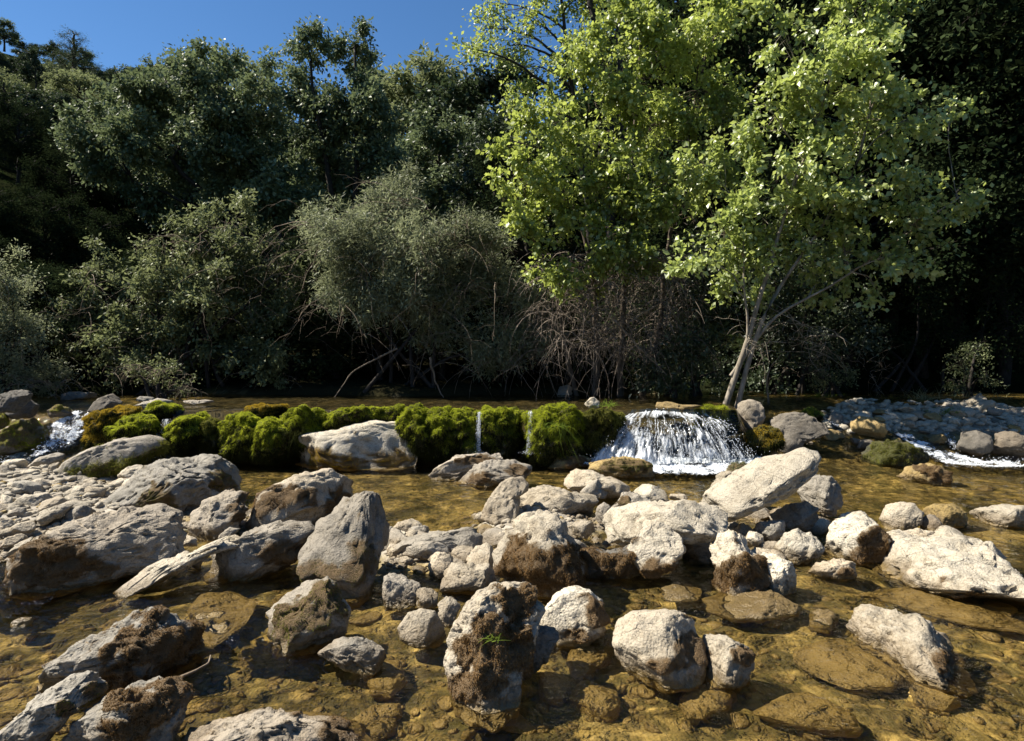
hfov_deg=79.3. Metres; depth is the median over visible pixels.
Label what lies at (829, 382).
shrub
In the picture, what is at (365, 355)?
thicket bush
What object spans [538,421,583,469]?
grass tuft
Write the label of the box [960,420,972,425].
cobble
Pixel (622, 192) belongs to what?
riverside tree
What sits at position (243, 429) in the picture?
water weed
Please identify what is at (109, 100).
forest tree
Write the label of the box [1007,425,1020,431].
cobble
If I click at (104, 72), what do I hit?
forest tree
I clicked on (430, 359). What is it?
dead branch
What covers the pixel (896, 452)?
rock
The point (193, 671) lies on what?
dead branch
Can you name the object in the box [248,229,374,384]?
shrub
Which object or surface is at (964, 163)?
forest tree
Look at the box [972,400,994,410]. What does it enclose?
cobble
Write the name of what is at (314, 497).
boulder
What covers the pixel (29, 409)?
rock
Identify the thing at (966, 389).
shrub
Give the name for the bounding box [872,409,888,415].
cobble
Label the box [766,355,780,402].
dead branch
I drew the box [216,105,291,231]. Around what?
forest tree
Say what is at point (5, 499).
cobble
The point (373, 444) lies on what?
boulder
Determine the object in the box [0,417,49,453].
boulder
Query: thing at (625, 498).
rock
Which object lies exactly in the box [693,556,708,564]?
cobble
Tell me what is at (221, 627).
stone slab
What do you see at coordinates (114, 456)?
boulder
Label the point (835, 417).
cobble
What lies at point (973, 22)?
forest tree
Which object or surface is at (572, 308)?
thicket bush
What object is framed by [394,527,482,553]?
rock
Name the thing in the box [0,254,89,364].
thicket bush
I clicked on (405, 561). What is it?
gravel
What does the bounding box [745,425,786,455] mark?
moss mound
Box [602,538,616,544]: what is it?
cobble
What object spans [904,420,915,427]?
cobble
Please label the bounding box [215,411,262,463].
moss mound
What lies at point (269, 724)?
boulder
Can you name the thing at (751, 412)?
rock
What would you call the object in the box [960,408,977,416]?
cobble
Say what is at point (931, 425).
gravel
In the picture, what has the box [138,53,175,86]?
forest tree
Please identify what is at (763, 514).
cobble
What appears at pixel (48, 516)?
cobble
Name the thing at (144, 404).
rock
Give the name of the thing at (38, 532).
gravel
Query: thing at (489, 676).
boulder
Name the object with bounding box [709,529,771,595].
boulder
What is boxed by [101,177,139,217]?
forest tree
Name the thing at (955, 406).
cobble
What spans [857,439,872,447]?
cobble
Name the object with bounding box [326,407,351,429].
moss mound
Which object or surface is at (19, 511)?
cobble
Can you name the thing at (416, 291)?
shrub
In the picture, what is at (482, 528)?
cobble
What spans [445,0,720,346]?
tall tree
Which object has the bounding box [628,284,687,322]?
dead branch
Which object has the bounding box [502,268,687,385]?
shrub
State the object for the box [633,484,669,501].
rock
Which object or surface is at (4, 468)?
cobble
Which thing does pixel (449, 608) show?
rock
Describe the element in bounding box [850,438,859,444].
cobble
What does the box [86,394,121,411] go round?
rock
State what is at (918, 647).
rock
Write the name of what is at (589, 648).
boulder
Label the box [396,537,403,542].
cobble
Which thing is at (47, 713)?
boulder
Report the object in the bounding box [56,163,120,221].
forest tree
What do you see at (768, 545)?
cobble
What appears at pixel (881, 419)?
cobble
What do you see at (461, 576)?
rock
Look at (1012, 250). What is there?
forest tree
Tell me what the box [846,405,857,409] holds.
cobble
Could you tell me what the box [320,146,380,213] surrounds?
forest tree
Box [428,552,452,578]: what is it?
rock
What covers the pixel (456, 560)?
cobble
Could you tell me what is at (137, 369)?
shrub
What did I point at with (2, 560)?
gravel
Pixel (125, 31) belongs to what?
sky
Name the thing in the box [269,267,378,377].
thicket bush
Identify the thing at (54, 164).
forest tree
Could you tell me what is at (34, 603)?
rock
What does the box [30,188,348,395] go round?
shrub
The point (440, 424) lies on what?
moss mound
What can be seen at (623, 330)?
dead branch
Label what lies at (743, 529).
cobble
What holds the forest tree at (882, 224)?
on the riverbed ground
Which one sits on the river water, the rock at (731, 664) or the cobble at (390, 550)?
the rock at (731, 664)
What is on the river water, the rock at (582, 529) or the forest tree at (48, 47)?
the rock at (582, 529)
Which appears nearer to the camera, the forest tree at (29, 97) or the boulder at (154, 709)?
the boulder at (154, 709)
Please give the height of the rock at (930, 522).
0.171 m
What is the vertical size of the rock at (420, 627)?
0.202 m
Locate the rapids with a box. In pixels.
[892,432,1023,468]
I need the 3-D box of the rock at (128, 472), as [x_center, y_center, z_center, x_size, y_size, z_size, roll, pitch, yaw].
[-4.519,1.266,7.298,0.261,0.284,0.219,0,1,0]
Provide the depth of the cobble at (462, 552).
4.45 m
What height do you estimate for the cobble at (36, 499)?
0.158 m
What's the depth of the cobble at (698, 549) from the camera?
4.58 m
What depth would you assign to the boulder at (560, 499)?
5.80 m
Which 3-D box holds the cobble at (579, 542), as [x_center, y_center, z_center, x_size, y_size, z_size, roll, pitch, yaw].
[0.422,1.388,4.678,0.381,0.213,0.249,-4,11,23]
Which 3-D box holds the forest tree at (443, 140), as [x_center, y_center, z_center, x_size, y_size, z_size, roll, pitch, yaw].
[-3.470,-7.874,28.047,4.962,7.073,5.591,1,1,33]
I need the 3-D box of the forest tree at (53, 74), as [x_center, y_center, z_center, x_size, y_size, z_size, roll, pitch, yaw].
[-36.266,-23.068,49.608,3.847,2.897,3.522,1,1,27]
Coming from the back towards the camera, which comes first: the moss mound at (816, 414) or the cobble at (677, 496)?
the moss mound at (816, 414)
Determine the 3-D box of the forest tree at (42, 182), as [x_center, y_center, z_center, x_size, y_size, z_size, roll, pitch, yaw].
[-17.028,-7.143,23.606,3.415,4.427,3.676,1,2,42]
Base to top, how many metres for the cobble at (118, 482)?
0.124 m
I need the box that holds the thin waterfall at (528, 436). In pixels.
[523,412,530,452]
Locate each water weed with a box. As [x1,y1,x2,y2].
[212,425,259,456]
[268,427,313,461]
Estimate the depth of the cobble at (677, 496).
6.26 m
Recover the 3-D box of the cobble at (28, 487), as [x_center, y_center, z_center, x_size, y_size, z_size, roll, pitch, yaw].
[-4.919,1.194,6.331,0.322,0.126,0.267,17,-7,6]
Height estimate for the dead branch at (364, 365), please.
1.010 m
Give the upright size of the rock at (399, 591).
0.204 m
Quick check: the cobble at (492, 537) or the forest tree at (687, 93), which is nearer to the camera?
the cobble at (492, 537)
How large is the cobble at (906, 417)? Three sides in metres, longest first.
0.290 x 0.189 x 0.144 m
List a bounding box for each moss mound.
[80,404,143,449]
[101,412,163,441]
[140,399,183,420]
[161,410,210,457]
[196,417,220,455]
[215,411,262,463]
[243,402,289,418]
[249,416,295,465]
[279,404,327,460]
[321,404,382,430]
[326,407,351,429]
[375,403,405,421]
[394,402,429,462]
[421,405,456,463]
[449,406,483,454]
[478,404,524,459]
[521,402,585,465]
[580,407,626,459]
[699,403,728,409]
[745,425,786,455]
[800,406,824,422]
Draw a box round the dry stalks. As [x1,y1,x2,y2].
[904,385,948,399]
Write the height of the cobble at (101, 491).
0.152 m
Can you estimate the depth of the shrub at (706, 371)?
11.97 m
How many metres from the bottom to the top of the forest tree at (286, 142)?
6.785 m
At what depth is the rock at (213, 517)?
5.15 m
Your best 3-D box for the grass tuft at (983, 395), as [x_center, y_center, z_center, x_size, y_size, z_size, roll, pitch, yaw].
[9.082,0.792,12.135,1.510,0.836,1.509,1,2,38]
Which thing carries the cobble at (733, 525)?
on the gravel at (405, 561)
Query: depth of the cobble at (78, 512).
5.38 m
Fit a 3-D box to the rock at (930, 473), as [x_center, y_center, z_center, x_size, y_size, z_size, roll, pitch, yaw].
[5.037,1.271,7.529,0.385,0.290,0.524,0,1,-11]
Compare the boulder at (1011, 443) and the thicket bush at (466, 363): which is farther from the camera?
the thicket bush at (466, 363)
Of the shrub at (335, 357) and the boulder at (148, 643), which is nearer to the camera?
the boulder at (148, 643)
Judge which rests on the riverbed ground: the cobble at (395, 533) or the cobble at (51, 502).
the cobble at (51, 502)
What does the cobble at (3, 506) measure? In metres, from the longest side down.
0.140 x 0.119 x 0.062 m
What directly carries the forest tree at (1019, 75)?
on the riverbed ground
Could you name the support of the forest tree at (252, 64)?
on the riverbed ground
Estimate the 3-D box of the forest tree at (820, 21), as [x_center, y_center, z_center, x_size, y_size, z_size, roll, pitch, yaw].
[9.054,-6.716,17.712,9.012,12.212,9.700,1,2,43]
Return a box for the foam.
[584,452,764,477]
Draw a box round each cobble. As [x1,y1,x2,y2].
[0,464,10,472]
[0,494,12,503]
[0,502,7,509]
[0,519,16,529]
[0,533,28,547]
[1,459,27,468]
[5,505,22,510]
[6,507,26,516]
[6,537,32,555]
[9,521,35,535]
[10,617,32,626]
[11,480,43,494]
[14,492,52,505]
[21,469,41,475]
[27,452,64,467]
[29,466,41,470]
[31,478,51,486]
[33,502,72,525]
[38,496,67,511]
[47,462,59,470]
[52,493,62,496]
[65,505,95,519]
[67,500,91,508]
[70,485,84,493]
[82,482,92,487]
[83,486,106,496]
[92,484,104,487]
[108,478,125,486]
[183,535,196,546]
[192,560,202,568]
[218,527,240,538]
[239,518,246,526]
[386,544,397,556]
[388,527,405,541]
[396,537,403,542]
[402,541,450,560]
[408,525,428,531]
[451,545,472,562]
[453,558,463,562]
[466,543,493,568]
[475,512,481,522]
[477,524,492,532]
[482,526,506,546]
[512,511,535,527]
[568,529,577,539]
[575,539,587,547]
[592,537,602,543]
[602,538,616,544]
[669,494,688,499]
[683,543,711,562]
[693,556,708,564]
[727,522,738,529]
[735,523,752,535]
[746,531,763,546]
[747,508,769,520]
[751,547,788,560]
[755,541,776,548]
[808,518,830,534]
[822,429,839,439]
[828,411,843,423]
[835,430,844,437]
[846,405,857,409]
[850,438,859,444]
[852,412,870,418]
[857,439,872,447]
[860,411,871,415]
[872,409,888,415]
[873,417,885,421]
[882,411,896,419]
[897,404,917,412]
[901,414,917,421]
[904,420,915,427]
[907,411,924,418]
[918,430,929,433]
[923,412,942,421]
[928,434,946,443]
[948,409,966,417]
[948,417,961,426]
[951,404,965,409]
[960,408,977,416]
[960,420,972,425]
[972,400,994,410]
[973,413,985,418]
[987,407,1002,415]
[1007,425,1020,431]
[1008,407,1023,414]
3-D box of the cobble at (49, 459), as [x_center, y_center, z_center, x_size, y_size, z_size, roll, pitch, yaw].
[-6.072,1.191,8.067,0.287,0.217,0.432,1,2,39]
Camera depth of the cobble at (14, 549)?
4.47 m
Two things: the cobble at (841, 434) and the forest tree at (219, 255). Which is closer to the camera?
the cobble at (841, 434)
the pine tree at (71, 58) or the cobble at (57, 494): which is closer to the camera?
the cobble at (57, 494)
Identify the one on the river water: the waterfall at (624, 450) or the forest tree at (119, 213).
the waterfall at (624, 450)
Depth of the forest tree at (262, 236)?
18.56 m
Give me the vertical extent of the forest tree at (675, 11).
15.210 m
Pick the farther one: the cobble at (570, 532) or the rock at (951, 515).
the rock at (951, 515)
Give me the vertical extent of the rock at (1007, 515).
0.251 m
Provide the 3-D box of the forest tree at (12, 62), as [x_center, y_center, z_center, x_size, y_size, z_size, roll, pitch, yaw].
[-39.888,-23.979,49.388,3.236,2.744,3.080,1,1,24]
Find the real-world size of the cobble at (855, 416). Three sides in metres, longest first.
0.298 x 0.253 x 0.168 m
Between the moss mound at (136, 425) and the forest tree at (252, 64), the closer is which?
the moss mound at (136, 425)
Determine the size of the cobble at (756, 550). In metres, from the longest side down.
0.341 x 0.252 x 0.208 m
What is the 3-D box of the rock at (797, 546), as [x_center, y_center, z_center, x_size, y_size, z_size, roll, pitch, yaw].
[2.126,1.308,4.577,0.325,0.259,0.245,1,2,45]
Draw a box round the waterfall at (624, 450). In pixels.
[586,408,769,464]
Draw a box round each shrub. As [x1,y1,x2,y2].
[0,238,89,399]
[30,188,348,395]
[104,352,204,400]
[244,156,603,396]
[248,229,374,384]
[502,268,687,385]
[622,209,753,397]
[730,223,895,394]
[776,332,905,396]
[841,230,1023,391]
[938,337,1010,397]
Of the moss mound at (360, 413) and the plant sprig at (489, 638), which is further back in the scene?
the moss mound at (360, 413)
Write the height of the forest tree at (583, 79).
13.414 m
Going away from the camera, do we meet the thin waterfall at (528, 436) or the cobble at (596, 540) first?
the cobble at (596, 540)
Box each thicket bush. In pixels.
[0,235,21,270]
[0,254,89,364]
[0,261,75,375]
[30,267,147,372]
[32,267,164,379]
[100,263,212,369]
[120,272,256,379]
[154,260,260,326]
[218,273,316,353]
[231,265,327,360]
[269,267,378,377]
[307,271,425,379]
[315,263,381,358]
[362,267,442,366]
[393,270,499,378]
[415,277,507,374]
[444,267,546,381]
[495,266,579,369]
[520,261,607,341]
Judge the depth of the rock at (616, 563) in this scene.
4.19 m
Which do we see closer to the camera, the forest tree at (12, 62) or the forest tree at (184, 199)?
the forest tree at (184, 199)
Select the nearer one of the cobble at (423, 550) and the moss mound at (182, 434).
the cobble at (423, 550)
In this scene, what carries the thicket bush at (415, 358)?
on the riverbed ground
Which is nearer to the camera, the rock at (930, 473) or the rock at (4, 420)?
the rock at (930, 473)
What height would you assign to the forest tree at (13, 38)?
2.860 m
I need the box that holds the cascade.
[31,410,87,458]
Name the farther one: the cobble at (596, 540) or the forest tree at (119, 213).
the forest tree at (119, 213)
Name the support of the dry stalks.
on the riverbed ground
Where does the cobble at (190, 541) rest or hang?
in the river water
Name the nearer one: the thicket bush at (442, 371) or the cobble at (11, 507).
the cobble at (11, 507)
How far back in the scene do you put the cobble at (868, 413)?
10.51 m
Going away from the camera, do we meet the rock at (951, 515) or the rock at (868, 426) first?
the rock at (951, 515)
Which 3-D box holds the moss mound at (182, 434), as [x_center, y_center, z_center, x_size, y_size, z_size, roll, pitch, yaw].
[-4.632,0.942,8.785,0.695,0.724,0.737,0,1,0]
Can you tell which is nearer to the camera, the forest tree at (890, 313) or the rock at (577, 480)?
the rock at (577, 480)
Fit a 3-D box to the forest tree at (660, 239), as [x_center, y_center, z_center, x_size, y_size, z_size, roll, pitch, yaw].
[4.767,-2.425,16.073,4.865,6.125,4.520,-1,2,-43]
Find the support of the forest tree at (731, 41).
on the riverbed ground
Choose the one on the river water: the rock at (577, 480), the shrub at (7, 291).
the rock at (577, 480)
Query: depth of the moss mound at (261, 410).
9.08 m
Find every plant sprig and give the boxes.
[482,634,510,644]
[592,399,620,407]
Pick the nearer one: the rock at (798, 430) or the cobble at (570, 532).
the cobble at (570, 532)
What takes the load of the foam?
on the river water
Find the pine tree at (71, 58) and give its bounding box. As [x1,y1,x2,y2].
[38,25,114,105]
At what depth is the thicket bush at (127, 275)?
14.97 m
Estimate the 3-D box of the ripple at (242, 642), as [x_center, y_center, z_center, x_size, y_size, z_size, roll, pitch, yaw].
[-1.291,1.425,3.215,0.440,0.043,0.390,0,1,0]
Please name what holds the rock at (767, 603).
on the river water
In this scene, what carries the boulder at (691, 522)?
in the river water
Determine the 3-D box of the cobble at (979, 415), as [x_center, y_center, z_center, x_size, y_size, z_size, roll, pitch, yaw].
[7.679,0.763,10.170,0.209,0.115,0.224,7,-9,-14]
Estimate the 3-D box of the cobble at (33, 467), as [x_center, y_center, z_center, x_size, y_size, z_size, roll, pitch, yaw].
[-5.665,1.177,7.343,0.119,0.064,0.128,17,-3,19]
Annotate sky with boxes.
[0,0,676,138]
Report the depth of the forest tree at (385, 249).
18.43 m
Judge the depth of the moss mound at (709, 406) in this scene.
9.31 m
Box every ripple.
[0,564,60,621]
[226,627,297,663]
[314,648,336,665]
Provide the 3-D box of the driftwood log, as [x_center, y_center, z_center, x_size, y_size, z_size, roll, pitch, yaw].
[-2.177,1.292,4.122,0.823,0.337,0.317,-1,1,-31]
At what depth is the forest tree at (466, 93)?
30.35 m
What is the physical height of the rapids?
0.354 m
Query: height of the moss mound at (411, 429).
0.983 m
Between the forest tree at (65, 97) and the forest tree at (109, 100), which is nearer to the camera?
the forest tree at (65, 97)
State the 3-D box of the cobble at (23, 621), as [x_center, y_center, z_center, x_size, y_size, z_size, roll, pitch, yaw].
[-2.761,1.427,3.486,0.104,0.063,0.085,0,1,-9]
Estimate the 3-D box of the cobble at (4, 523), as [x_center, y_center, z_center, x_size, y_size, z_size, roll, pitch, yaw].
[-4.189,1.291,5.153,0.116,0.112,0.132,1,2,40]
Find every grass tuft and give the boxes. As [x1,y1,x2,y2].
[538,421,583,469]
[951,391,1020,398]
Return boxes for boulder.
[0,389,32,412]
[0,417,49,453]
[0,670,108,740]
[2,503,186,593]
[38,605,208,690]
[56,434,171,478]
[62,675,194,740]
[103,454,241,511]
[182,707,359,740]
[245,468,352,529]
[266,576,351,652]
[296,491,389,597]
[298,420,417,468]
[443,581,545,714]
[492,509,587,597]
[520,484,598,515]
[539,585,610,647]
[577,639,605,651]
[602,499,728,544]
[612,609,707,688]
[626,521,685,579]
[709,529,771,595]
[824,511,892,563]
[959,393,987,406]
[991,431,1023,457]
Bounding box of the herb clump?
[919,406,974,415]
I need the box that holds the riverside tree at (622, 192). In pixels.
[475,0,780,398]
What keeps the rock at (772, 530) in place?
on the cobble
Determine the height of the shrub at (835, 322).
3.962 m
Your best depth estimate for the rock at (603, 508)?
5.30 m
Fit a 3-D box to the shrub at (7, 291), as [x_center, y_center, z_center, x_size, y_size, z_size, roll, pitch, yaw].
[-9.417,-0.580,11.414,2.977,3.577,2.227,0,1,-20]
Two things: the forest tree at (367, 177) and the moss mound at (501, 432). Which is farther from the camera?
the forest tree at (367, 177)
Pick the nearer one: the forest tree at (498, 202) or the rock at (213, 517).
the rock at (213, 517)
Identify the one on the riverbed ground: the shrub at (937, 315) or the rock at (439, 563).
the shrub at (937, 315)
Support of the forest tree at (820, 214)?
on the riverbed ground
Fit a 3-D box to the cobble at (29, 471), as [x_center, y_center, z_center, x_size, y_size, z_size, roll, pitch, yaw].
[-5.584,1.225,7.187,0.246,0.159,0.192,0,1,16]
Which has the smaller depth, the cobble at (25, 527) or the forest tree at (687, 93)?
the cobble at (25, 527)
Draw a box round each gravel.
[0,464,250,561]
[0,468,821,572]
[381,504,786,574]
[822,398,1023,432]
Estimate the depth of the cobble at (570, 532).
5.03 m
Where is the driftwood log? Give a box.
[115,534,239,597]
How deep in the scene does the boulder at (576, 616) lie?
3.24 m
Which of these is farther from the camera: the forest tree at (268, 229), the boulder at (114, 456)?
the forest tree at (268, 229)
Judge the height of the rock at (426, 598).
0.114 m
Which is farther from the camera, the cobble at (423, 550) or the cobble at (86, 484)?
the cobble at (86, 484)
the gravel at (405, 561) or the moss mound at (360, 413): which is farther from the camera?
the moss mound at (360, 413)
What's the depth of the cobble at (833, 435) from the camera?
9.71 m
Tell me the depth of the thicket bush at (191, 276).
15.28 m
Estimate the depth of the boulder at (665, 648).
2.92 m
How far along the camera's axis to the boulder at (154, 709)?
2.35 m
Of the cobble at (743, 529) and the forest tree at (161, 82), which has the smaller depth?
the cobble at (743, 529)
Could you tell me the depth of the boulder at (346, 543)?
4.02 m
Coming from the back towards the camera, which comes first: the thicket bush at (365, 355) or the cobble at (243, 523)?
the thicket bush at (365, 355)
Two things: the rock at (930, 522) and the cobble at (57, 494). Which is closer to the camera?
the rock at (930, 522)
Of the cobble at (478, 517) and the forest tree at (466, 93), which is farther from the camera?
the forest tree at (466, 93)
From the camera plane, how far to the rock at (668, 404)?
9.58 m
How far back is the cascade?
9.44 m
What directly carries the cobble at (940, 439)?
on the riverbed ground
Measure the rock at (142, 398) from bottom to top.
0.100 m
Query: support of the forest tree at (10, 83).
on the riverbed ground
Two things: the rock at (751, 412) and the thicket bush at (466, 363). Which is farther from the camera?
the thicket bush at (466, 363)
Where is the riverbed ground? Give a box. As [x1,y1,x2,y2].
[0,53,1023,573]
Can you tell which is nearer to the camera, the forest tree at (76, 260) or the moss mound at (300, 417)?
the moss mound at (300, 417)
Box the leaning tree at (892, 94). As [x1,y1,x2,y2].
[658,0,997,408]
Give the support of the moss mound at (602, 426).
on the riverbed ground
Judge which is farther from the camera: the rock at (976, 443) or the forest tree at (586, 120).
the forest tree at (586, 120)
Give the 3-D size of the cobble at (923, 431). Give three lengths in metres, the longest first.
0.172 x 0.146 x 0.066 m
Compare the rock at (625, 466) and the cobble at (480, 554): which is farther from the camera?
the rock at (625, 466)
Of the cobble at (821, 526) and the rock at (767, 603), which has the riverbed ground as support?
the cobble at (821, 526)
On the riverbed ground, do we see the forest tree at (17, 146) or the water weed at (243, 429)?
the forest tree at (17, 146)
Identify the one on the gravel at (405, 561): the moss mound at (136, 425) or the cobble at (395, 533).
the cobble at (395, 533)
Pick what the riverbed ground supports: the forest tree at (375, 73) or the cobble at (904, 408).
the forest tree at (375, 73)
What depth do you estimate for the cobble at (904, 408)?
10.48 m
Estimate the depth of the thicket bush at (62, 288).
13.28 m
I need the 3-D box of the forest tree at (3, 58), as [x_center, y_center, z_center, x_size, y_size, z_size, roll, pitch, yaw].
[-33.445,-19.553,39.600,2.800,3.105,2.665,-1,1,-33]
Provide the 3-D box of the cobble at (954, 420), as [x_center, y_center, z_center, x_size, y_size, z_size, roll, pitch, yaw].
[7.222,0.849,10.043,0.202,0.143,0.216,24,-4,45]
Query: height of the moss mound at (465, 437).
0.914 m
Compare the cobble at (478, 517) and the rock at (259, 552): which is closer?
the rock at (259, 552)
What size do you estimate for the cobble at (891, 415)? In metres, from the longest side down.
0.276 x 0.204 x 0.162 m
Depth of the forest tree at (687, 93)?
18.57 m
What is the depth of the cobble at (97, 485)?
6.37 m
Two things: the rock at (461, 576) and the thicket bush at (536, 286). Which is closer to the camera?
the rock at (461, 576)
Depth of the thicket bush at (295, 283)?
14.94 m
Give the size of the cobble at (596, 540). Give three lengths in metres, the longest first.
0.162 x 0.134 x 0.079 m
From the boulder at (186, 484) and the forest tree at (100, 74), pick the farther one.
the forest tree at (100, 74)
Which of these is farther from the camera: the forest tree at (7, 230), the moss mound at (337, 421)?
the forest tree at (7, 230)
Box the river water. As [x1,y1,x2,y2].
[0,391,1023,740]
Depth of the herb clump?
10.34 m
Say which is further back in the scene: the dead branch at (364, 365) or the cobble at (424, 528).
the dead branch at (364, 365)
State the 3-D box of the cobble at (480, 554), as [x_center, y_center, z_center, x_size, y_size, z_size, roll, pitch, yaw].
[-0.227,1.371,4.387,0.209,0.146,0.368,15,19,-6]
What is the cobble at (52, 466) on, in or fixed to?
on the riverbed ground
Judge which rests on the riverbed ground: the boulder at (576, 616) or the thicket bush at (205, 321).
the thicket bush at (205, 321)
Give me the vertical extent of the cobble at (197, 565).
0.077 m
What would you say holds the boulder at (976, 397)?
on the riverbed ground
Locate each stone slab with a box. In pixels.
[195,612,227,632]
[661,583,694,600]
[702,447,821,521]
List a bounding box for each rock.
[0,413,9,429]
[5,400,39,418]
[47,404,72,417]
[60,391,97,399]
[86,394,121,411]
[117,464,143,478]
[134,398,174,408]
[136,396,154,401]
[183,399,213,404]
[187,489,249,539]
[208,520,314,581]
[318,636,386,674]
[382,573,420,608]
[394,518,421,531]
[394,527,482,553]
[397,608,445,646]
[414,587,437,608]
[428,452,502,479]
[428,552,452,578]
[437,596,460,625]
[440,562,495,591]
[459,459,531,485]
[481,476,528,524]
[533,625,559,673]
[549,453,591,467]
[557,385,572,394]
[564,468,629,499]
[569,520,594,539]
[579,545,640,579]
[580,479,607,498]
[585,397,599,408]
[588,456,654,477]
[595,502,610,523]
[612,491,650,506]
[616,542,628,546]
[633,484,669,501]
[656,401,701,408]
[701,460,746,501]
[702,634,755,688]
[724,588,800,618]
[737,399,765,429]
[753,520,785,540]
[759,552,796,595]
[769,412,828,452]
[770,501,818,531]
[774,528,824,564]
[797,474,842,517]
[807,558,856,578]
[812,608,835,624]
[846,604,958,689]
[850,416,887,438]
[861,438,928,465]
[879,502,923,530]
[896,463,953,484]
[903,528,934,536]
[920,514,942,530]
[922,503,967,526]
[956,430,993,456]
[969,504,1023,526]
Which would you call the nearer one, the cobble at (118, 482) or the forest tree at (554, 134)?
the cobble at (118, 482)
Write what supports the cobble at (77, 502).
on the riverbed ground
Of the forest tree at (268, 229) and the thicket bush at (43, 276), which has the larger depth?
the forest tree at (268, 229)
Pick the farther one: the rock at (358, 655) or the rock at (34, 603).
the rock at (34, 603)
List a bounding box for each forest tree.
[0,17,23,51]
[0,40,17,76]
[0,52,37,82]
[0,66,36,120]
[0,74,60,159]
[0,91,56,184]
[0,119,16,160]
[0,168,47,259]
[0,183,91,265]
[7,128,120,221]
[9,38,41,56]
[13,47,49,88]
[24,129,71,178]
[29,201,143,279]
[36,64,119,128]
[37,39,69,65]
[38,59,73,93]
[38,91,77,131]
[49,123,157,215]
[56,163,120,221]
[68,46,97,73]
[75,72,125,109]
[93,65,116,79]
[94,64,156,115]
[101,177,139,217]
[107,247,180,305]
[114,109,244,224]
[123,67,179,111]
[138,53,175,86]
[152,51,274,107]
[167,234,231,282]
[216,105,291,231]
[221,115,329,255]
[237,223,301,299]
[255,155,343,245]
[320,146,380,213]
[333,56,431,178]
[343,232,413,267]
[346,40,503,228]
[385,95,491,246]
[395,53,553,210]
[436,100,563,276]
[460,134,600,272]
[530,107,594,166]
[541,0,740,230]
[546,79,650,287]
[576,0,853,132]
[599,30,772,307]
[607,149,759,375]
[640,0,870,115]
[641,0,833,319]
[655,143,873,384]
[682,0,1023,326]
[724,0,1023,335]
[744,97,1000,374]
[812,0,1023,344]
[817,83,1023,378]
[875,0,1023,351]
[891,65,1023,384]
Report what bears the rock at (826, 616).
on the riverbed ground
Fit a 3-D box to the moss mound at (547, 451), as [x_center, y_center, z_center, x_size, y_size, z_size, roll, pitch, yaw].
[0.610,0.944,8.778,1.008,1.041,0.930,0,1,0]
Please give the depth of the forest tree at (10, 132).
27.14 m
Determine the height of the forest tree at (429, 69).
11.413 m
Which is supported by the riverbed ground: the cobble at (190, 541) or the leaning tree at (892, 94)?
the leaning tree at (892, 94)
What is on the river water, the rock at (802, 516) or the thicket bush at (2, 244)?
the rock at (802, 516)
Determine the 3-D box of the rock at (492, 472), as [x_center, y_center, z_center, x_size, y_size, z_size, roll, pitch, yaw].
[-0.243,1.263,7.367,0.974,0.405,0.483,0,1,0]
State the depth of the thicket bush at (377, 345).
13.70 m
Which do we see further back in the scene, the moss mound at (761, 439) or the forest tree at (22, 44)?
the forest tree at (22, 44)
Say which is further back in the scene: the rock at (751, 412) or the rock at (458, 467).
the rock at (751, 412)
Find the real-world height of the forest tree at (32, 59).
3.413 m
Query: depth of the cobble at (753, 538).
4.76 m
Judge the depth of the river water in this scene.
3.38 m
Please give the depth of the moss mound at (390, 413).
8.98 m
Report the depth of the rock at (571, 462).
8.43 m
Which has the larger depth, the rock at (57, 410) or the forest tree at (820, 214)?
the forest tree at (820, 214)
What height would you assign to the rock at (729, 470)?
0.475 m
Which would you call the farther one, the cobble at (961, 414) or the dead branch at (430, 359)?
the dead branch at (430, 359)
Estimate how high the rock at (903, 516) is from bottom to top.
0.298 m
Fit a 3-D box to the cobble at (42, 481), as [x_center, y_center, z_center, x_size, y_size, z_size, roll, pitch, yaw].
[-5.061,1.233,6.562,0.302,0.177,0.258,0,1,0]
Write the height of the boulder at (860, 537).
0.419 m
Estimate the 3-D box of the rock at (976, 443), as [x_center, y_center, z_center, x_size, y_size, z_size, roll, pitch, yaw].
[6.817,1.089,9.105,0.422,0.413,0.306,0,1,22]
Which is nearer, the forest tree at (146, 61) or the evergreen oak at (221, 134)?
the evergreen oak at (221, 134)
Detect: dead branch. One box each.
[181,654,210,677]
[335,348,396,396]
[429,357,443,396]
[613,319,666,374]
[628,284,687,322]
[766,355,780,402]
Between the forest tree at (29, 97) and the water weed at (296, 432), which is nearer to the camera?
the water weed at (296, 432)
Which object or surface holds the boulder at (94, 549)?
on the riverbed ground
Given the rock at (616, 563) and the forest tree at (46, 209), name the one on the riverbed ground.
the forest tree at (46, 209)
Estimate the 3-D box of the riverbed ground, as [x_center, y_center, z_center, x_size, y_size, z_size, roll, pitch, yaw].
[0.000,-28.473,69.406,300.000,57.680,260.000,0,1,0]
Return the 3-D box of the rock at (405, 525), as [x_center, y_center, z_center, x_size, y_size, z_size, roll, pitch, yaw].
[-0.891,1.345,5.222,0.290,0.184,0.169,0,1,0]
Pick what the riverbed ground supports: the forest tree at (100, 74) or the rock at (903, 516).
the forest tree at (100, 74)
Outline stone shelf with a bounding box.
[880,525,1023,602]
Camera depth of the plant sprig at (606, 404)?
8.95 m
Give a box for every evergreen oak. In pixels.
[47,29,321,304]
[252,12,413,270]
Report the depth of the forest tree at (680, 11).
25.15 m
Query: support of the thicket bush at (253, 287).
on the riverbed ground
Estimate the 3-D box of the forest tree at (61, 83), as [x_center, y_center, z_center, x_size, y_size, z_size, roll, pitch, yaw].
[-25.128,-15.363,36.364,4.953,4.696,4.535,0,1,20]

